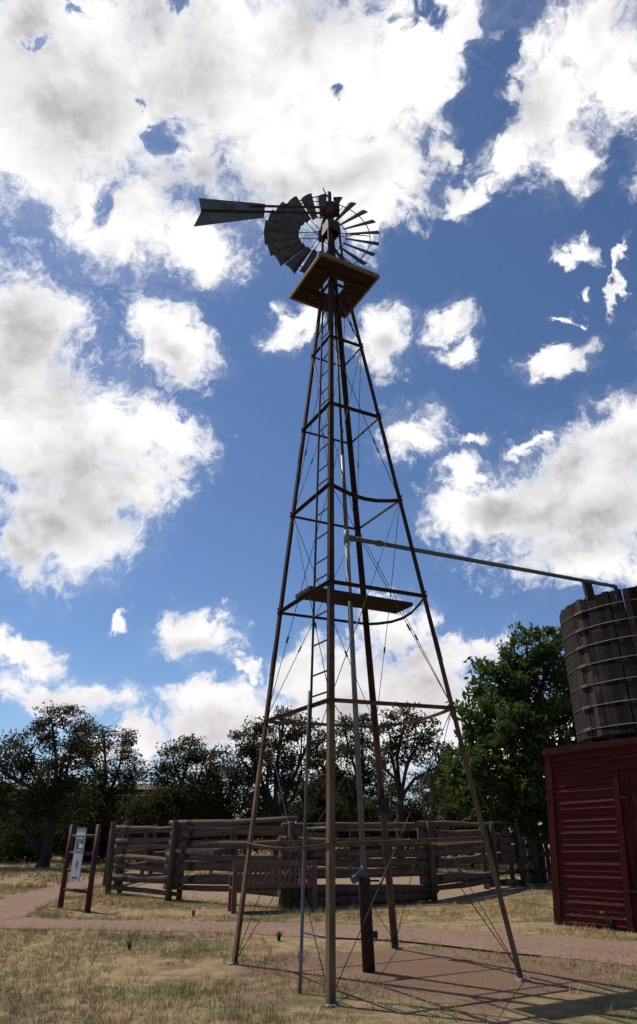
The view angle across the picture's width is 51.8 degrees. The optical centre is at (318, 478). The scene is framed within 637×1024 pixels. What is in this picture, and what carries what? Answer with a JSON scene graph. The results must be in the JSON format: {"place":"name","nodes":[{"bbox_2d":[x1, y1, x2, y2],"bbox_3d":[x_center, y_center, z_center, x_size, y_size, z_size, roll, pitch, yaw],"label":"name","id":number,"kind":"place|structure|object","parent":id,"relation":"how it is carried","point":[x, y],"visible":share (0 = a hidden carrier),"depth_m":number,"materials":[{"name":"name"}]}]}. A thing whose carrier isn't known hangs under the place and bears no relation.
{"place":"outdoors","nodes":[
{"label":"outdoors","id":0,"kind":"place"},
{"bbox_2d":[0,847,550,887],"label":"grass","id":1,"kind":"structure","parent":0,"point":[100,865],"depth_m":25.89,"materials":[{"name":"green plant"}]},
{"bbox_2d":[0,828,636,1023],"bbox_3d":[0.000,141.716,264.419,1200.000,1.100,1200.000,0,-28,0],"label":"ground","id":2,"kind":"structure","parent":0,"point":[555,1002],"depth_m":7.83,"materials":[{"name":"beige soil"}]},
{"bbox_2d":[0,786,66,863],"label":"shrub","id":3,"kind":"object","parent":2,"relation":"on","point":[9,847],"visible":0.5,"depth_m":31.80,"materials":[{"name":"green plant"}]},
{"bbox_2d":[0,700,108,867],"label":"scrubby tree","id":4,"kind":"object","parent":2,"relation":"on","point":[49,797],"visible":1,"depth_m":29.53,"materials":[{"name":"green plant"}]},
{"bbox_2d":[57,825,100,912],"bbox_3d":[-5.180,8.440,14.180,1.453,1.702,0.185,-25,-37,38],"label":"ladder sign","id":5,"kind":"object","parent":2,"relation":"on","point":[78,853],"visible":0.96,"depth_m":14.20,"materials":[{"name":"wood"}]},
{"bbox_2d":[41,793,123,862],"bbox_3d":[-11.367,17.121,32.148,3.988,3.207,3.632,0,-28,0],"label":"shrub","id":6,"kind":"object","parent":2,"relation":"on","point":[104,831],"visible":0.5,"depth_m":31.62,"materials":[{"name":"green plant"}]},
{"bbox_2d":[58,721,151,856],"bbox_3d":[-11.098,15.885,33.425,4.803,6.570,3.760,0,-28,0],"label":"scrubby tree","id":7,"kind":"object","parent":2,"relation":"on","point":[116,773],"visible":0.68,"depth_m":33.77,"materials":[{"name":"green plant"}]},
{"bbox_2d":[0,783,210,852],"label":"long barn","id":8,"kind":"structure","parent":2,"relation":"on","point":[141,790],"depth_m":38.78,"materials":[{"name":"metal"}]},
{"bbox_2d":[127,940,132,949],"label":"weed","id":9,"kind":"object","parent":2,"relation":"on","point":[129,944],"visible":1,"depth_m":9.37,"materials":[{"name":"green plant"}]},
{"bbox_2d":[113,784,191,863],"bbox_3d":[-7.388,15.447,29.153,3.454,3.446,2.554,0,-28,0],"label":"shrub","id":10,"kind":"object","parent":2,"relation":"on","point":[158,810],"visible":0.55,"depth_m":29.05,"materials":[{"name":"green plant"}]},
{"bbox_2d":[163,848,213,873],"bbox_3d":[-4.364,13.006,22.152,1.600,0.912,0.530,1,-28,-3],"label":"bench","id":11,"kind":"object","parent":2,"relation":"on","point":[191,850],"visible":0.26,"depth_m":22.11,"materials":[{"name":"brown wood"}]},
{"bbox_2d":[132,733,253,860],"bbox_3d":[-5.767,14.747,30.325,6.141,5.763,3.594,0,-28,0],"label":"scrubby tree","id":12,"kind":"object","parent":2,"relation":"on","point":[205,783],"visible":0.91,"depth_m":30.75,"materials":[{"name":"green plant"}]},
{"bbox_2d":[162,779,238,860],"bbox_3d":[-5.992,16.641,31.800,4.462,3.746,4.220,23,-36,-37],"label":"shrub","id":13,"kind":"object","parent":2,"relation":"on","point":[196,818],"visible":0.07,"depth_m":31.59,"materials":[{"name":"green plant"}]},
{"bbox_2d":[198,770,295,854],"bbox_3d":[-3.324,15.454,29.863,4.602,4.081,3.627,0,-28,0],"label":"shrub","id":14,"kind":"object","parent":2,"relation":"on","point":[225,814],"visible":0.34,"depth_m":29.74,"materials":[{"name":"green plant"}]},
{"bbox_2d":[215,704,325,854],"bbox_3d":[-2.001,13.947,29.953,5.440,6.846,3.218,0,-28,0],"label":"scrubby tree","id":15,"kind":"object","parent":2,"relation":"on","point":[288,782],"visible":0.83,"depth_m":30.13,"materials":[{"name":"green plant"}]},
{"bbox_2d":[228,860,316,913],"bbox_3d":[-0.967,8.625,13.912,1.804,0.912,0.530,7,-29,-13],"label":"bench","id":16,"kind":"object","parent":2,"relation":"on","point":[274,884],"visible":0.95,"depth_m":13.80,"materials":[{"name":"brown wood"}]},
{"bbox_2d":[275,930,283,940],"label":"weed","id":17,"kind":"object","parent":2,"relation":"on","point":[279,934],"visible":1,"depth_m":10.11,"materials":[{"name":"green plant"}]},
{"bbox_2d":[261,781,336,854],"bbox_3d":[-1.175,17.121,32.849,4.374,3.907,3.807,0,-28,0],"label":"shrub","id":18,"kind":"object","parent":2,"relation":"on","point":[312,811],"visible":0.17,"depth_m":32.43,"materials":[{"name":"green plant"}]},
{"bbox_2d":[105,816,526,909],"bbox_3d":[0.709,9.736,16.814,12.170,1.882,5.035,6,-29,-10],"label":"corral fence","id":19,"kind":"object","parent":2,"relation":"on","point":[428,864],"visible":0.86,"depth_m":15.80,"materials":[{"name":"brown wood"}]},
{"bbox_2d":[513,823,532,883],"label":"corral gate","id":20,"kind":"structure","parent":19,"relation":"attached to","point":[526,859],"depth_m":20.42,"materials":[{"name":"brown wood"}]},
{"bbox_2d":[0,883,636,1023],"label":"grass","id":21,"kind":"structure","parent":2,"relation":"on","point":[83,1000],"depth_m":8.76,"materials":[{"name":"beige plant"}]},
{"bbox_2d":[102,824,551,885],"bbox_3d":[0.365,13.530,23.881,14.537,1.812,7.899,3,-28,-6],"label":"corral fence","id":22,"kind":"object","parent":2,"relation":"on","point":[153,852],"visible":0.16,"depth_m":23.45,"materials":[{"name":"brown wood"}]},
{"bbox_2d":[302,777,365,836],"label":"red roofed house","id":23,"kind":"structure","parent":2,"relation":"on","point":[335,800],"depth_m":53.48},
{"bbox_2d":[311,778,379,858],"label":"shrub","id":24,"kind":"object","parent":2,"relation":"on","point":[343,812],"visible":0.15,"depth_m":32.98,"materials":[{"name":"green plant"}]},
{"bbox_2d":[311,712,388,858],"bbox_3d":[1.477,14.842,31.715,4.081,6.873,2.888,0,-28,0],"label":"scrubby tree","id":25,"kind":"object","parent":2,"relation":"on","point":[347,750],"visible":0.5,"depth_m":31.96,"materials":[{"name":"green plant"}]},
{"bbox_2d":[194,188,530,1007],"bbox_3d":[-0.061,-0.616,11.016,4.309,14.668,2.838,14,-31,-25],"label":"windmill","id":26,"kind":"object","parent":2,"relation":"on","point":[284,224],"visible":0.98,"depth_m":10.28,"materials":[{"name":"metal"}]},
{"bbox_2d":[295,586,412,613],"bbox_3d":[0.566,1.879,10.123,1.819,0.066,0.485,14,-31,-24],"label":"plank","id":27,"kind":"object","parent":26,"relation":"on","point":[374,603],"visible":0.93,"depth_m":10.07,"materials":[{"name":"brown wood"}]},
{"bbox_2d":[344,781,424,857],"bbox_3d":[3.480,17.077,32.725,4.439,3.808,3.350,0,-28,0],"label":"shrub","id":28,"kind":"object","parent":2,"relation":"on","point":[370,809],"visible":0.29,"depth_m":32.54,"materials":[{"name":"green plant"}]},
{"bbox_2d":[364,701,450,867],"bbox_3d":[4.011,13.052,28.123,4.117,6.734,2.108,0,-28,0],"label":"scrubby tree","id":29,"kind":"object","parent":2,"relation":"on","point":[414,755],"visible":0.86,"depth_m":28.59,"materials":[{"name":"green plant"}]},
{"bbox_2d":[391,773,459,856],"bbox_3d":[5.431,15.737,30.261,4.126,3.956,3.593,0,-28,0],"label":"shrub","id":30,"kind":"object","parent":2,"relation":"on","point":[432,812],"visible":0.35,"depth_m":30.13,"materials":[{"name":"green plant"}]},
{"bbox_2d":[336,937,540,956],"bbox_3d":[1.665,6.854,9.627,3.220,0.030,0.255,-16,-32,27],"label":"path edging","id":31,"kind":"object","parent":2,"relation":"on","point":[457,947],"visible":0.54,"depth_m":9.56,"materials":[{"name":"brown wood"}]},
{"bbox_2d":[253,946,633,1005],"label":"loose stones","id":32,"kind":"object","parent":2,"relation":"on","point":[457,972],"visible":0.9,"depth_m":7.84,"materials":[{"name":"stone"}]},
{"bbox_2d":[407,740,492,856],"bbox_3d":[6.821,15.875,32.336,4.834,5.601,2.870,0,-28,0],"label":"scrubby tree","id":33,"kind":"object","parent":2,"relation":"on","point":[418,783],"visible":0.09,"depth_m":32.75,"materials":[{"name":"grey plant"}]},
{"bbox_2d":[435,779,503,868],"bbox_3d":[6.605,14.829,28.412,3.264,3.857,3.092,0,-28,0],"label":"shrub","id":34,"kind":"object","parent":2,"relation":"on","point":[448,814],"visible":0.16,"depth_m":28.19,"materials":[{"name":"green plant"}]},
{"bbox_2d":[333,294,617,972],"bbox_3d":[3.505,2.058,12.140,7.459,10.948,0.350,17,-32,-29],"label":"well pipe","id":35,"kind":"object","parent":2,"relation":"on","point":[368,933],"visible":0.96,"depth_m":9.55,"materials":[{"name":"metal"}]},
{"bbox_2d":[434,621,577,883],"bbox_3d":[8.604,9.420,23.125,9.423,8.458,4.164,14,-31,-24],"label":"broadleaf tree","id":36,"kind":"object","parent":2,"relation":"on","point":[524,726],"visible":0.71,"depth_m":21.88,"materials":[{"name":"green plant"}]},
{"bbox_2d":[529,827,550,884],"bbox_3d":[9.270,11.323,19.561,5.626,1.650,0.216,-11,-30,19],"label":"rail fence","id":37,"kind":"object","parent":2,"relation":"on","point":[537,869],"visible":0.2,"depth_m":20.38,"materials":[{"name":"brown wood"}]},
{"bbox_2d":[542,736,636,932],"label":"shed","id":38,"kind":"structure","parent":2,"relation":"on","point":[591,791],"depth_m":11.81,"materials":[{"name":"red"}]},
{"bbox_2d":[559,586,636,743],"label":"water tank","id":39,"kind":"object","parent":38,"relation":"on","point":[599,635],"visible":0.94,"depth_m":14.08,"materials":[{"name":"brown wood"}]},
{"bbox_2d":[582,582,595,600],"bbox_3d":[5.966,2.463,14.490,0.190,0.448,0.120,0,-28,0],"label":"pipe support","id":40,"kind":"object","parent":39,"relation":"on","point":[588,590],"visible":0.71,"depth_m":14.43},
{"bbox_2d":[617,769,636,925],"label":"door","id":41,"kind":"structure","parent":38,"relation":"in","point":[628,778],"depth_m":11.45,"materials":[{"name":"red metal"}]},
{"bbox_2d":[600,912,613,929],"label":"weed","id":42,"kind":"object","parent":2,"relation":"on","point":[608,921],"visible":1,"depth_m":11.13,"materials":[{"name":"green plant"}]},
{"bbox_2d":[0,870,636,965],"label":"gravel path","id":43,"kind":"structure","parent":0,"point":[595,946],"depth_m":10.95,"materials":[{"name":"brown gravel"}]},
{"bbox_2d":[2,898,634,958],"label":"loose stones","id":44,"kind":"object","parent":43,"relation":"on","point":[380,928],"visible":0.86,"depth_m":10.62,"materials":[{"name":"grey stone"}]},
{"bbox_2d":[0,0,636,827],"label":"sky","id":45,"kind":"structure","parent":0,"point":[155,365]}
]}

